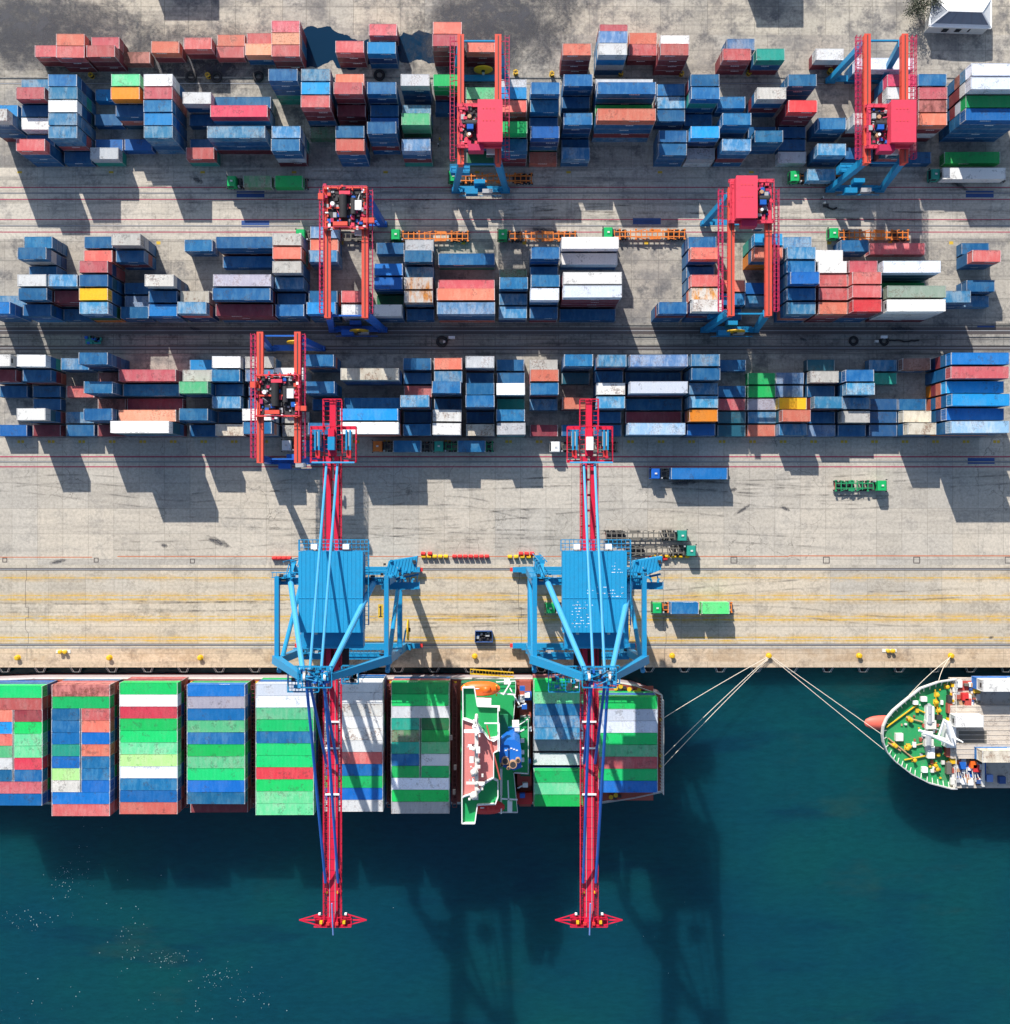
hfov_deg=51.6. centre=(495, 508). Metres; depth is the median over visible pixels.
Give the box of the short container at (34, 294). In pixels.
[18,288,51,301]
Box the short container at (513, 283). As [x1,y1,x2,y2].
[499,277,527,290]
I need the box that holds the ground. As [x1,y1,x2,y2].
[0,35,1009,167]
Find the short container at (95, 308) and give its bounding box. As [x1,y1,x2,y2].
[79,302,112,315]
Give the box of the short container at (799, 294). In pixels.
[783,288,815,301]
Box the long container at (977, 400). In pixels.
[946,394,1009,406]
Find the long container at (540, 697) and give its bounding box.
[533,690,582,703]
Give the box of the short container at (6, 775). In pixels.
[0,769,13,780]
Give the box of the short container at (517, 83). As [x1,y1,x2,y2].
[501,79,526,86]
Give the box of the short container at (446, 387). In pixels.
[432,381,460,393]
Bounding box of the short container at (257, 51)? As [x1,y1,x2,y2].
[245,44,272,59]
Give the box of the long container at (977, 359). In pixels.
[946,353,1009,365]
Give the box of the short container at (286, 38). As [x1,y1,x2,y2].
[271,33,301,48]
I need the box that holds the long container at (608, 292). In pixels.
[562,285,621,299]
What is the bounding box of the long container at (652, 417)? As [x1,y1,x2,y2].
[624,412,681,423]
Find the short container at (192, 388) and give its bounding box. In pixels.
[179,381,210,394]
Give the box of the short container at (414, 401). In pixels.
[400,395,429,407]
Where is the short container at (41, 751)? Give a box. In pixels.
[13,743,47,757]
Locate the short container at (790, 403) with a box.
[775,398,806,409]
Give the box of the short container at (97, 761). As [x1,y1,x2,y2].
[81,754,114,767]
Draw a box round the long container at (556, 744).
[533,738,582,750]
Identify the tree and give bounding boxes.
[903,0,943,21]
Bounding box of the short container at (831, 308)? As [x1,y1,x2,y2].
[815,302,847,315]
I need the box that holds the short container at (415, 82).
[401,74,429,90]
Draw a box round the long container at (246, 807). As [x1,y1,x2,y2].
[190,798,250,811]
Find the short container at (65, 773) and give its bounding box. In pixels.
[51,768,80,779]
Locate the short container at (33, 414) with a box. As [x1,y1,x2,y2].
[17,408,50,420]
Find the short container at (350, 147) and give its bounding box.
[335,139,365,154]
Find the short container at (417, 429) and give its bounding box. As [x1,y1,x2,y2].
[403,424,431,435]
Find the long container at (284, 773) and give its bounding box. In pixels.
[256,767,313,778]
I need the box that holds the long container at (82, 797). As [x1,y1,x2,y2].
[52,790,113,803]
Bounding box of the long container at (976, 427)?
[945,421,1009,433]
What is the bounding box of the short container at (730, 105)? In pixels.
[715,97,744,112]
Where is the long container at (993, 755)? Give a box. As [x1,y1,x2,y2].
[977,748,1009,762]
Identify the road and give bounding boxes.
[0,0,1009,34]
[0,168,1009,238]
[0,438,1009,564]
[237,191,994,463]
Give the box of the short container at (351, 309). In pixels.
[341,304,370,317]
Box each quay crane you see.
[271,399,422,934]
[510,399,662,934]
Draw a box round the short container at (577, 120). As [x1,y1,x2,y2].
[563,113,591,128]
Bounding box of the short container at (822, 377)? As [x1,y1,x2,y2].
[807,371,838,383]
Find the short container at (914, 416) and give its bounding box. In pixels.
[898,411,930,422]
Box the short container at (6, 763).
[0,757,13,769]
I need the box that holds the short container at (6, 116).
[0,109,12,124]
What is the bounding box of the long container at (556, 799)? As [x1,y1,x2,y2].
[533,792,582,805]
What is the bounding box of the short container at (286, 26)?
[271,21,301,36]
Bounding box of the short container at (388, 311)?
[374,305,402,317]
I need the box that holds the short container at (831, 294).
[815,288,847,301]
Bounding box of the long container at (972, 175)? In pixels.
[938,168,1005,182]
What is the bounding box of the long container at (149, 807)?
[119,799,180,813]
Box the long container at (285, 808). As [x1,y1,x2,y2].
[256,800,315,814]
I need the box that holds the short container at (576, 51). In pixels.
[562,44,590,59]
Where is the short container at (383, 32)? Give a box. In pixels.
[369,24,397,40]
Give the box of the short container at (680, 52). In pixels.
[658,43,688,60]
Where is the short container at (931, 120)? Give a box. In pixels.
[917,113,946,128]
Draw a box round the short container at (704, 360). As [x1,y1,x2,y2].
[689,354,719,367]
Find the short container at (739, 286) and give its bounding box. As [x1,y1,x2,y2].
[719,280,744,292]
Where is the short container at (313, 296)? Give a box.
[309,291,338,304]
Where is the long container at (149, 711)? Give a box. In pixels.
[119,705,180,717]
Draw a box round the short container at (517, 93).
[501,87,526,99]
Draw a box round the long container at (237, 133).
[207,126,267,141]
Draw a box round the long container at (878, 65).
[852,58,913,73]
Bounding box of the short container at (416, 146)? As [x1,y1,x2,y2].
[402,139,430,154]
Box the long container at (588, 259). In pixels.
[560,253,617,266]
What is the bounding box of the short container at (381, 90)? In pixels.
[367,82,396,98]
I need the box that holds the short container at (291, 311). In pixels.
[276,304,305,317]
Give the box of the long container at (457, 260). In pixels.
[438,253,494,267]
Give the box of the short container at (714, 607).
[699,601,729,613]
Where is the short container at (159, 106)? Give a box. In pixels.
[143,100,175,115]
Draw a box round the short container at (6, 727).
[0,722,13,733]
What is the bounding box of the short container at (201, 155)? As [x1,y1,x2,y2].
[186,147,216,162]
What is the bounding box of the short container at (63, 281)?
[48,274,81,288]
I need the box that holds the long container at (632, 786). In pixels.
[598,778,657,792]
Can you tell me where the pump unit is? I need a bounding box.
[874,335,887,342]
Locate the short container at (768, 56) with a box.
[753,49,784,64]
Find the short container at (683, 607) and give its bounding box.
[669,601,698,613]
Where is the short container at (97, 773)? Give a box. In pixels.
[81,765,114,779]
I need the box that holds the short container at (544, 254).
[530,247,559,261]
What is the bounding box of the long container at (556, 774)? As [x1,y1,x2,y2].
[533,768,582,781]
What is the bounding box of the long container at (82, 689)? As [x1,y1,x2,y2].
[52,683,113,695]
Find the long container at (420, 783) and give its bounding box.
[391,775,449,789]
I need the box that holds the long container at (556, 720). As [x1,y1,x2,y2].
[533,714,582,726]
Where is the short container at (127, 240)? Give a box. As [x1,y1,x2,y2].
[111,233,143,247]
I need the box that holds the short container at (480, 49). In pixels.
[466,43,494,56]
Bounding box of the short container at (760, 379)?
[745,373,775,385]
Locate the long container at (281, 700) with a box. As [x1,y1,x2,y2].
[256,694,315,706]
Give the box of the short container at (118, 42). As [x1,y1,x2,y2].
[91,37,123,53]
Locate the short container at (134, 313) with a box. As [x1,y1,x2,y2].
[120,307,152,319]
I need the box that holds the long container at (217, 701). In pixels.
[187,694,247,707]
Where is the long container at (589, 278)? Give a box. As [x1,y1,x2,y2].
[562,272,621,285]
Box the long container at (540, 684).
[533,678,582,691]
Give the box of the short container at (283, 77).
[268,69,299,85]
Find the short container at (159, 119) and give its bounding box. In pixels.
[144,113,175,128]
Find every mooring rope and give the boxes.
[664,657,766,717]
[664,658,767,755]
[666,658,768,762]
[771,657,883,749]
[772,657,880,733]
[909,658,948,694]
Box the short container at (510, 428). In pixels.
[497,423,524,434]
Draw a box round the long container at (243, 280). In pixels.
[213,274,273,288]
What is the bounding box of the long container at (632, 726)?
[598,719,657,732]
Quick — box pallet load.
[84,336,101,343]
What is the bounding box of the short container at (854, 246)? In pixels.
[837,240,868,253]
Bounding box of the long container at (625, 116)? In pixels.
[596,109,655,124]
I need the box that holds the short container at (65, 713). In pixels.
[51,708,80,719]
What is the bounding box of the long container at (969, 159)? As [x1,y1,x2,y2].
[939,152,999,166]
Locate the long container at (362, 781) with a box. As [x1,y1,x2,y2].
[325,774,383,787]
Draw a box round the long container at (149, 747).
[119,740,180,753]
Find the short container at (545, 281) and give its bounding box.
[531,275,559,287]
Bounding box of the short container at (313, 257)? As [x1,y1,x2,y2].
[309,250,338,264]
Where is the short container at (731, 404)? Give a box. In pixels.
[715,399,745,410]
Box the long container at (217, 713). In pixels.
[187,706,247,719]
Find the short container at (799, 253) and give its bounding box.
[784,247,815,260]
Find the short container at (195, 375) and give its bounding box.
[183,370,213,382]
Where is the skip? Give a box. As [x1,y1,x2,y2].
[475,630,492,641]
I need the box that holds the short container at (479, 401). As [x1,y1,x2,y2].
[466,395,493,407]
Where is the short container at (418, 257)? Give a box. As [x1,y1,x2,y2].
[404,250,432,264]
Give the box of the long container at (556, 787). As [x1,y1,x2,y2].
[533,781,582,793]
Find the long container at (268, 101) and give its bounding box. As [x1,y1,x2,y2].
[214,97,272,112]
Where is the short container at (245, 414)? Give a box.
[242,409,273,420]
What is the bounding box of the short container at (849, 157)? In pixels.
[840,148,871,162]
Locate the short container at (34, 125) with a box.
[21,118,48,133]
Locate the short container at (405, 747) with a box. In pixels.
[391,740,420,753]
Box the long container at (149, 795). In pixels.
[119,788,180,801]
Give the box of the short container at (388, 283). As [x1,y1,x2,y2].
[374,277,403,290]
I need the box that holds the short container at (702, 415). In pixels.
[687,410,717,421]
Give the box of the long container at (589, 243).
[561,237,618,250]
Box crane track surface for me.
[0,83,1009,647]
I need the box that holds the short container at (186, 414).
[179,408,210,420]
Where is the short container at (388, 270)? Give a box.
[374,264,403,277]
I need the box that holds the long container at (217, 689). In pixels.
[187,683,247,695]
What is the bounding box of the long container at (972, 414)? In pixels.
[941,408,1003,420]
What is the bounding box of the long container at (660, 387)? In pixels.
[628,381,687,393]
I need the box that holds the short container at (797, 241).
[781,237,811,249]
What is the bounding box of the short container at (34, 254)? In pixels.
[17,247,51,261]
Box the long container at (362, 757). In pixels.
[326,751,383,763]
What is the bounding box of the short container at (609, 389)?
[595,383,624,395]
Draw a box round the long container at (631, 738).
[599,733,657,744]
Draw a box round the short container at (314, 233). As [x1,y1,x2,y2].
[310,227,339,240]
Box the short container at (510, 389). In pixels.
[496,383,524,395]
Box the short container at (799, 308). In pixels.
[783,302,815,315]
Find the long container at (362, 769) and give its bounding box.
[325,763,383,775]
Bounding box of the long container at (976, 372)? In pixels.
[945,366,1008,379]
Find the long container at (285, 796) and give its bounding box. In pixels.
[256,790,315,802]
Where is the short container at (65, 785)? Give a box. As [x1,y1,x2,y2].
[51,780,80,791]
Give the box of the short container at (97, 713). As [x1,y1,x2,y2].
[81,706,114,719]
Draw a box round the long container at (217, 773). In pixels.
[187,765,247,779]
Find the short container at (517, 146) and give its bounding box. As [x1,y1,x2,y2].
[501,139,526,154]
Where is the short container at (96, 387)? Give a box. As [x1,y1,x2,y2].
[84,381,116,394]
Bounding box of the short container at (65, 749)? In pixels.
[51,744,80,755]
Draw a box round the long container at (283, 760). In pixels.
[256,753,315,766]
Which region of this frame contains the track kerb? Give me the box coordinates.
[0,77,1009,353]
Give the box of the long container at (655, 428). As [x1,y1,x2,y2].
[627,423,684,434]
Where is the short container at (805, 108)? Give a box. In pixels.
[785,100,816,116]
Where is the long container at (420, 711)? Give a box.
[391,705,449,717]
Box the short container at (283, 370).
[274,368,303,380]
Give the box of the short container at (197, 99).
[182,92,213,107]
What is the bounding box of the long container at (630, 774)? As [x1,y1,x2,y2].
[598,766,657,780]
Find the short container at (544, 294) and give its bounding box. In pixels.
[530,288,558,301]
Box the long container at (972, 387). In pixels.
[941,381,1003,393]
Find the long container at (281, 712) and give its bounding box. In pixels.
[256,707,314,718]
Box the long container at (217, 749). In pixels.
[187,742,247,755]
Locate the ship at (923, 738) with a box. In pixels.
[864,677,1009,789]
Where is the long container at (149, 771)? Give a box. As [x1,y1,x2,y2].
[119,764,180,777]
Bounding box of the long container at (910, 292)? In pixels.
[883,286,945,299]
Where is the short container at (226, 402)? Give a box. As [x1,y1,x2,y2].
[212,396,242,408]
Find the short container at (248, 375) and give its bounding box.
[245,369,273,381]
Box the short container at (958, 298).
[944,291,970,304]
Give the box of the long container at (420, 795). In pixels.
[391,789,449,801]
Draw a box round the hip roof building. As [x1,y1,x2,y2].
[924,0,991,33]
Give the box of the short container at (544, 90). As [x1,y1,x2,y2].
[530,82,559,98]
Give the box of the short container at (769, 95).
[754,87,785,103]
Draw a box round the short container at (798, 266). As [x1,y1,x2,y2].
[783,261,815,274]
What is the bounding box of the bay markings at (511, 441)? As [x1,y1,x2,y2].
[17,171,999,442]
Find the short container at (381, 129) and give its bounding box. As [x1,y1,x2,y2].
[367,122,396,137]
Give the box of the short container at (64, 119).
[48,113,81,128]
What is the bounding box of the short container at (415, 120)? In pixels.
[401,113,430,128]
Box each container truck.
[226,175,308,189]
[281,439,341,451]
[295,228,373,242]
[372,440,431,452]
[390,228,469,242]
[433,440,493,452]
[448,170,532,184]
[497,228,576,242]
[544,601,560,614]
[550,440,617,452]
[602,226,685,240]
[604,529,687,541]
[623,544,696,556]
[649,467,727,479]
[651,601,732,613]
[787,170,840,184]
[826,227,908,241]
[833,479,886,491]
[927,168,1005,182]
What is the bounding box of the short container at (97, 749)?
[81,742,114,755]
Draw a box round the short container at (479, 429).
[466,424,493,435]
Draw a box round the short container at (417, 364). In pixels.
[403,358,431,370]
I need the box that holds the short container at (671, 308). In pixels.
[656,302,686,315]
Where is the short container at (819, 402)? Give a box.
[810,396,842,408]
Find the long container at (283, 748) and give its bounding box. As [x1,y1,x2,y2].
[256,741,315,754]
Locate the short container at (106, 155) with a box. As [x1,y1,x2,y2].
[90,147,122,162]
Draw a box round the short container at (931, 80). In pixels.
[917,74,946,87]
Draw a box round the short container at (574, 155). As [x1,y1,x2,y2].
[561,147,589,162]
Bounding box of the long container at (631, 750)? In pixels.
[598,744,657,756]
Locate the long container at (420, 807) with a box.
[391,801,449,813]
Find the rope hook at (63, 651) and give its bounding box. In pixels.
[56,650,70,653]
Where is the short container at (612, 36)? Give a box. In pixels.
[598,31,627,42]
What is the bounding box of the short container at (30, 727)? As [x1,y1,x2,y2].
[13,720,47,733]
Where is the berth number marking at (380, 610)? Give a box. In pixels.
[378,604,382,617]
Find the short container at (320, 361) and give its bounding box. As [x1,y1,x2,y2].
[306,354,335,367]
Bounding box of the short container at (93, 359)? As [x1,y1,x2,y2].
[78,352,111,365]
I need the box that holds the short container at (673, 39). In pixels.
[659,35,688,45]
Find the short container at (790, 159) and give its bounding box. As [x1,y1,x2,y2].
[775,152,805,166]
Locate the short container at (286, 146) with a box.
[271,139,301,154]
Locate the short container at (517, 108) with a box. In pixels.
[503,100,526,116]
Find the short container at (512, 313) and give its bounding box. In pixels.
[499,307,526,319]
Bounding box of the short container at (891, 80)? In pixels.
[883,74,913,90]
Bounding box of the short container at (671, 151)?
[656,144,686,158]
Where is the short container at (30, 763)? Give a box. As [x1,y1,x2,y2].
[13,755,47,769]
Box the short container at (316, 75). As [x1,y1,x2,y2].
[301,69,331,85]
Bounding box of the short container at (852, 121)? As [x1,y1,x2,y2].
[849,113,861,128]
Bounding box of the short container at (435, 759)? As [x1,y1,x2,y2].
[421,754,449,765]
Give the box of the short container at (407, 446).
[393,441,421,451]
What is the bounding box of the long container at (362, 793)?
[325,786,383,799]
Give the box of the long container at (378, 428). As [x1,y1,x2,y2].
[341,422,399,434]
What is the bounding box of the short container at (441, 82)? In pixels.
[433,74,456,90]
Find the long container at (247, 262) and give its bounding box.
[223,256,273,269]
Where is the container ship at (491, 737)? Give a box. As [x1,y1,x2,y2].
[0,669,663,823]
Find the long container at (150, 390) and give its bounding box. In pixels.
[123,384,182,396]
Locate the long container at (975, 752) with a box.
[974,747,1009,758]
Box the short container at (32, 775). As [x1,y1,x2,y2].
[13,767,47,781]
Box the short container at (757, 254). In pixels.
[751,247,782,261]
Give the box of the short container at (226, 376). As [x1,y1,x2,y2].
[211,370,242,382]
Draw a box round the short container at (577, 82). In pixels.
[563,74,592,90]
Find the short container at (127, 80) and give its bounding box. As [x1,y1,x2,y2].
[111,74,143,90]
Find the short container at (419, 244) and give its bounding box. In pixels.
[405,240,433,253]
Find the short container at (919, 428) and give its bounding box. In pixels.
[903,423,935,434]
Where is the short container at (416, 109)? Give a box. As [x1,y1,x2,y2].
[402,105,431,120]
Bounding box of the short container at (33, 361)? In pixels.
[17,355,50,367]
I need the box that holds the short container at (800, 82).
[784,74,816,90]
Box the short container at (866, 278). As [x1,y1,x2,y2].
[848,272,881,285]
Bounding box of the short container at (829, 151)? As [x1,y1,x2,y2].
[814,144,845,158]
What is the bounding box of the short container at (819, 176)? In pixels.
[804,169,835,183]
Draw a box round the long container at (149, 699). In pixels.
[119,693,180,705]
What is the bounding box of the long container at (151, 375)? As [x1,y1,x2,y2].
[119,369,179,381]
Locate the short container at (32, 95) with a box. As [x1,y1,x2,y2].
[16,87,48,103]
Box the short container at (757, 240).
[751,234,782,247]
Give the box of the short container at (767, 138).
[752,130,782,145]
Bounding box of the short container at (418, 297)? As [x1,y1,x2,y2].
[404,291,432,304]
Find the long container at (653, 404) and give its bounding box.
[624,399,681,410]
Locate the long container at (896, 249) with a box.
[865,243,924,256]
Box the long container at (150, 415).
[119,410,179,421]
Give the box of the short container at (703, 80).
[688,74,718,90]
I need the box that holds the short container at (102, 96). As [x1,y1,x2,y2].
[95,89,115,104]
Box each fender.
[0,667,11,672]
[34,667,46,672]
[69,667,82,672]
[105,667,117,672]
[141,667,153,672]
[178,667,188,672]
[213,667,224,672]
[249,667,260,672]
[392,667,403,672]
[428,667,439,672]
[465,667,474,672]
[499,667,511,672]
[537,667,544,672]
[645,667,653,672]
[678,667,690,672]
[714,667,726,672]
[750,667,762,672]
[786,667,797,672]
[822,667,833,672]
[857,667,869,672]
[893,667,905,672]
[928,667,941,672]
[964,667,976,672]
[999,667,1009,672]
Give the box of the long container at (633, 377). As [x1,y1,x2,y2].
[624,373,680,384]
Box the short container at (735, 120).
[720,113,750,128]
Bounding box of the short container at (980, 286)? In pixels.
[961,280,994,293]
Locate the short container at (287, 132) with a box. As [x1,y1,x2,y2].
[272,126,302,141]
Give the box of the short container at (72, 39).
[56,34,88,46]
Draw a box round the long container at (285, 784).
[256,779,314,790]
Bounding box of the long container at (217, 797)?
[187,789,247,803]
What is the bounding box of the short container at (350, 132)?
[335,126,365,141]
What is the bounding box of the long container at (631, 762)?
[598,754,657,768]
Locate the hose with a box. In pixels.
[889,339,918,341]
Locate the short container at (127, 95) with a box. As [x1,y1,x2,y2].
[111,87,143,103]
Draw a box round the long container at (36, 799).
[0,791,47,805]
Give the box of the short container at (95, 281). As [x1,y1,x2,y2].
[79,275,112,288]
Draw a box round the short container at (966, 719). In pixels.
[950,713,983,726]
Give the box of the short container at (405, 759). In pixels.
[391,751,420,765]
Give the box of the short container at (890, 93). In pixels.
[882,87,913,102]
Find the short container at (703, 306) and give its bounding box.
[690,299,721,313]
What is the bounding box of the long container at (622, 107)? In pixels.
[594,105,651,118]
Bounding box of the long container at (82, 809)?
[52,801,113,815]
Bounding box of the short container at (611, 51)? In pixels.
[597,43,626,59]
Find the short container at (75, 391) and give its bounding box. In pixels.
[66,386,98,398]
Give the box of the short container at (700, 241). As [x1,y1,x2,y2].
[686,237,715,250]
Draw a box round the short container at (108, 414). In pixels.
[83,408,116,420]
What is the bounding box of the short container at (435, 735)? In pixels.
[421,730,449,741]
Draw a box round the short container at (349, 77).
[335,74,365,90]
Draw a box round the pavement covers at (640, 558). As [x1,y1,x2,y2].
[2,557,1009,562]
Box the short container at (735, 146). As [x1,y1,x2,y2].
[720,139,750,154]
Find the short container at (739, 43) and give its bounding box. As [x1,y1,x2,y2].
[724,39,754,54]
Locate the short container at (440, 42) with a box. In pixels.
[432,34,456,50]
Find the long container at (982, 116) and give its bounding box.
[960,108,1009,124]
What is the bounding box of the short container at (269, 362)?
[245,356,275,369]
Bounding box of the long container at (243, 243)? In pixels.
[216,237,273,250]
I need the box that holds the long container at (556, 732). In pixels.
[533,726,582,738]
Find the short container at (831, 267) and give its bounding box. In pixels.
[816,261,846,274]
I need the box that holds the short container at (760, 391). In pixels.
[745,386,775,398]
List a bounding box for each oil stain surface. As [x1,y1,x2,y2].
[210,539,227,546]
[533,226,556,231]
[672,480,694,484]
[892,327,912,331]
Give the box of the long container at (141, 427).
[110,421,172,433]
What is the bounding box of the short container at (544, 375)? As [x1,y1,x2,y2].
[530,369,558,381]
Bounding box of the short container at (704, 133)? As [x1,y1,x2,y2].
[689,126,719,141]
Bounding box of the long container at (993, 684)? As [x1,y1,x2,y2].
[977,678,1009,691]
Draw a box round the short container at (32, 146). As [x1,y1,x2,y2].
[16,139,49,154]
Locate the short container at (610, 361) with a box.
[596,355,625,367]
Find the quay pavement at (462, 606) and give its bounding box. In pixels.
[0,565,1009,648]
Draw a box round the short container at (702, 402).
[687,396,717,408]
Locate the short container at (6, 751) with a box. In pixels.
[0,745,13,757]
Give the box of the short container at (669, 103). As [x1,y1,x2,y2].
[655,97,684,109]
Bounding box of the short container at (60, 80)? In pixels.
[48,74,81,90]
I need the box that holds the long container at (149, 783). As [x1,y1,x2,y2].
[119,776,180,789]
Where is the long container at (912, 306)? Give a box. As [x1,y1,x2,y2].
[882,299,945,313]
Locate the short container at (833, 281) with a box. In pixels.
[815,275,847,288]
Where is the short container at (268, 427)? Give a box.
[243,422,273,434]
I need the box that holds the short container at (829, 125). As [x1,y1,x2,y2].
[814,118,845,133]
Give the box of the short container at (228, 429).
[215,424,245,435]
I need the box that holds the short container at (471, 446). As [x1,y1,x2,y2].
[457,441,485,451]
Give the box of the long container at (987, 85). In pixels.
[965,77,1009,93]
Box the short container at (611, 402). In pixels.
[595,396,624,408]
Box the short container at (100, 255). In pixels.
[84,250,116,264]
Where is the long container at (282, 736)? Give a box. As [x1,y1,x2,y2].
[256,729,315,742]
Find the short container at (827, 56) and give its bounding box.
[812,49,843,64]
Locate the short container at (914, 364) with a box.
[898,358,930,370]
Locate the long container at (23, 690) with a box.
[0,684,47,697]
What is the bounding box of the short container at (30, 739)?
[13,731,47,745]
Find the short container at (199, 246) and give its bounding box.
[184,240,215,253]
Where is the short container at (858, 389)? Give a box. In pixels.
[842,383,874,395]
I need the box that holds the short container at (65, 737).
[51,732,80,743]
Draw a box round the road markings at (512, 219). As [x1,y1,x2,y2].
[0,187,1009,557]
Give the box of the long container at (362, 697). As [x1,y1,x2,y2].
[339,691,383,703]
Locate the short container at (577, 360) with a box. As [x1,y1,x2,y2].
[563,354,592,367]
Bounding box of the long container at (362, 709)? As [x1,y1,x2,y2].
[339,703,383,715]
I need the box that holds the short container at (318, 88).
[301,82,331,98]
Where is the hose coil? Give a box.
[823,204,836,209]
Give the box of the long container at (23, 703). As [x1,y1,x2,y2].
[0,696,47,709]
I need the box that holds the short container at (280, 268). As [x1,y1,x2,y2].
[272,261,303,275]
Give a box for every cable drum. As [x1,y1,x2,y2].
[88,72,94,78]
[205,72,210,78]
[513,69,517,75]
[827,68,832,74]
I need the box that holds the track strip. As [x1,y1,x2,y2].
[0,323,1009,352]
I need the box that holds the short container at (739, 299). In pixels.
[720,293,744,306]
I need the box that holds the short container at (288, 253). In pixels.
[273,247,303,261]
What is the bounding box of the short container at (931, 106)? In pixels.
[917,100,946,113]
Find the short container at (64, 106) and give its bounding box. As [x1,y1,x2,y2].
[48,100,81,115]
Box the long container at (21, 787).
[0,779,47,793]
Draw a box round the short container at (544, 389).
[530,383,558,395]
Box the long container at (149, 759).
[119,752,180,765]
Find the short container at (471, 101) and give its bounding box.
[466,100,477,102]
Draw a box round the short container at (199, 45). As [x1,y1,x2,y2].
[184,37,214,53]
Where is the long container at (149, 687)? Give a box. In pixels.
[119,681,180,693]
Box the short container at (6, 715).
[0,710,13,721]
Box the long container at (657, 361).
[628,355,687,367]
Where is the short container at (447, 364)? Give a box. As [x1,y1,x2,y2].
[434,358,462,370]
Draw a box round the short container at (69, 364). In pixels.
[61,358,93,370]
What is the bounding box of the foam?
[1,816,643,1018]
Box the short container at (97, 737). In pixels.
[81,730,114,743]
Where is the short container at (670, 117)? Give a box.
[655,110,684,125]
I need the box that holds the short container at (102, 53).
[86,45,118,61]
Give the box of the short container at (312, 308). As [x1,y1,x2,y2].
[306,302,336,315]
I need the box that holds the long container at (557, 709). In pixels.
[533,702,582,714]
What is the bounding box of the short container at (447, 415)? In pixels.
[433,410,461,421]
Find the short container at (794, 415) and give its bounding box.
[779,410,810,421]
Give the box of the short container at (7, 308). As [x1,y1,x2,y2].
[0,302,15,315]
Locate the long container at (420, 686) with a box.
[391,680,449,693]
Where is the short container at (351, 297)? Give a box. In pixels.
[341,291,370,304]
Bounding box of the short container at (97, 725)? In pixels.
[81,718,114,731]
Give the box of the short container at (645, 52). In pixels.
[627,44,656,60]
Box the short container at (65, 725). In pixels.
[51,720,80,731]
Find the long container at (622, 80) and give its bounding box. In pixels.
[594,79,652,93]
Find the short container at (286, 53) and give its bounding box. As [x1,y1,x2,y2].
[271,45,301,61]
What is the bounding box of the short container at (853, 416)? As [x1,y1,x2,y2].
[838,411,869,422]
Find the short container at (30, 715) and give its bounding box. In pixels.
[13,708,47,721]
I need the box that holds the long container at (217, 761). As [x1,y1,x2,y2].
[187,754,247,767]
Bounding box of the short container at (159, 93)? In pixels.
[144,87,175,103]
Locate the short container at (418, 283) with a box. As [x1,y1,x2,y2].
[404,277,432,290]
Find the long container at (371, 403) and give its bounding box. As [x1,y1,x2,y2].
[344,398,401,409]
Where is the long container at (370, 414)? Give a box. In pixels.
[340,408,398,420]
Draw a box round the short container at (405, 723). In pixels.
[391,718,420,729]
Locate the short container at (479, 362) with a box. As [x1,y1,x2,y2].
[466,356,493,368]
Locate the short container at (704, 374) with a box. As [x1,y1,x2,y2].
[689,368,719,380]
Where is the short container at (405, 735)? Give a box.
[391,728,420,741]
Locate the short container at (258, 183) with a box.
[243,176,273,190]
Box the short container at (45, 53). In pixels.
[35,45,59,61]
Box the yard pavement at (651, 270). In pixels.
[0,239,1009,322]
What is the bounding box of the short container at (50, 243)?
[24,236,56,250]
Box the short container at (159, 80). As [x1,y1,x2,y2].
[144,74,175,90]
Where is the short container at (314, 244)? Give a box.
[310,240,339,253]
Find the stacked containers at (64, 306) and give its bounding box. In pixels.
[0,28,1009,811]
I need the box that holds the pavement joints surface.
[25,565,665,660]
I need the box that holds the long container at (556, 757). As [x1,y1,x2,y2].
[533,751,582,764]
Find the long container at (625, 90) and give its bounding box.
[596,82,655,98]
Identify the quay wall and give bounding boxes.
[0,662,1009,666]
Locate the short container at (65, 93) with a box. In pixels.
[48,87,81,102]
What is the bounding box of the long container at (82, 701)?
[52,694,113,707]
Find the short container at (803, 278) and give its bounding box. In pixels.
[787,272,819,285]
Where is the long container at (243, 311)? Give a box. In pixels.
[216,304,275,317]
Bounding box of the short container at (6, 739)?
[0,734,13,745]
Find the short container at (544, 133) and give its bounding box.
[530,126,558,141]
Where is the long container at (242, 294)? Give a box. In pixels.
[212,288,272,301]
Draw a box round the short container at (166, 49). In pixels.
[151,41,182,57]
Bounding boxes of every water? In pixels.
[0,667,1009,1023]
[304,26,369,69]
[397,30,434,63]
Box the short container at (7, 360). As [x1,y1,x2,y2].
[0,354,15,367]
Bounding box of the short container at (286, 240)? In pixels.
[272,233,303,247]
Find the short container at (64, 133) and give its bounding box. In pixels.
[48,126,81,141]
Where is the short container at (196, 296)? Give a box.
[180,291,211,304]
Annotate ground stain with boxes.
[0,0,93,55]
[0,3,160,72]
[139,29,265,91]
[427,11,555,71]
[436,0,574,38]
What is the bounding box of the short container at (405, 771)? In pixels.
[391,763,420,777]
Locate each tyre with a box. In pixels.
[185,71,196,81]
[211,71,221,82]
[253,71,263,81]
[373,69,384,80]
[436,336,447,346]
[849,336,858,345]
[879,338,888,345]
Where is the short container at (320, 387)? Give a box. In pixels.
[306,381,335,393]
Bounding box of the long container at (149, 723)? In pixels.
[119,716,180,729]
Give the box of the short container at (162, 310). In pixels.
[149,304,180,317]
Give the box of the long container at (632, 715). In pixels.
[598,707,657,720]
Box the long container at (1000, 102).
[960,96,1009,111]
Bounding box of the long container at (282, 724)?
[256,718,315,730]
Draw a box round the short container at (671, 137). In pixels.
[657,130,686,145]
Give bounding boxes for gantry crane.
[250,332,325,468]
[318,183,387,336]
[450,34,509,196]
[700,175,779,336]
[825,34,916,195]
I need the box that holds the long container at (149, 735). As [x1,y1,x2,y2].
[119,728,180,741]
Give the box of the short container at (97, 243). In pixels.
[84,236,116,250]
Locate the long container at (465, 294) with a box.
[437,288,494,301]
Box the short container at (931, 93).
[917,87,946,100]

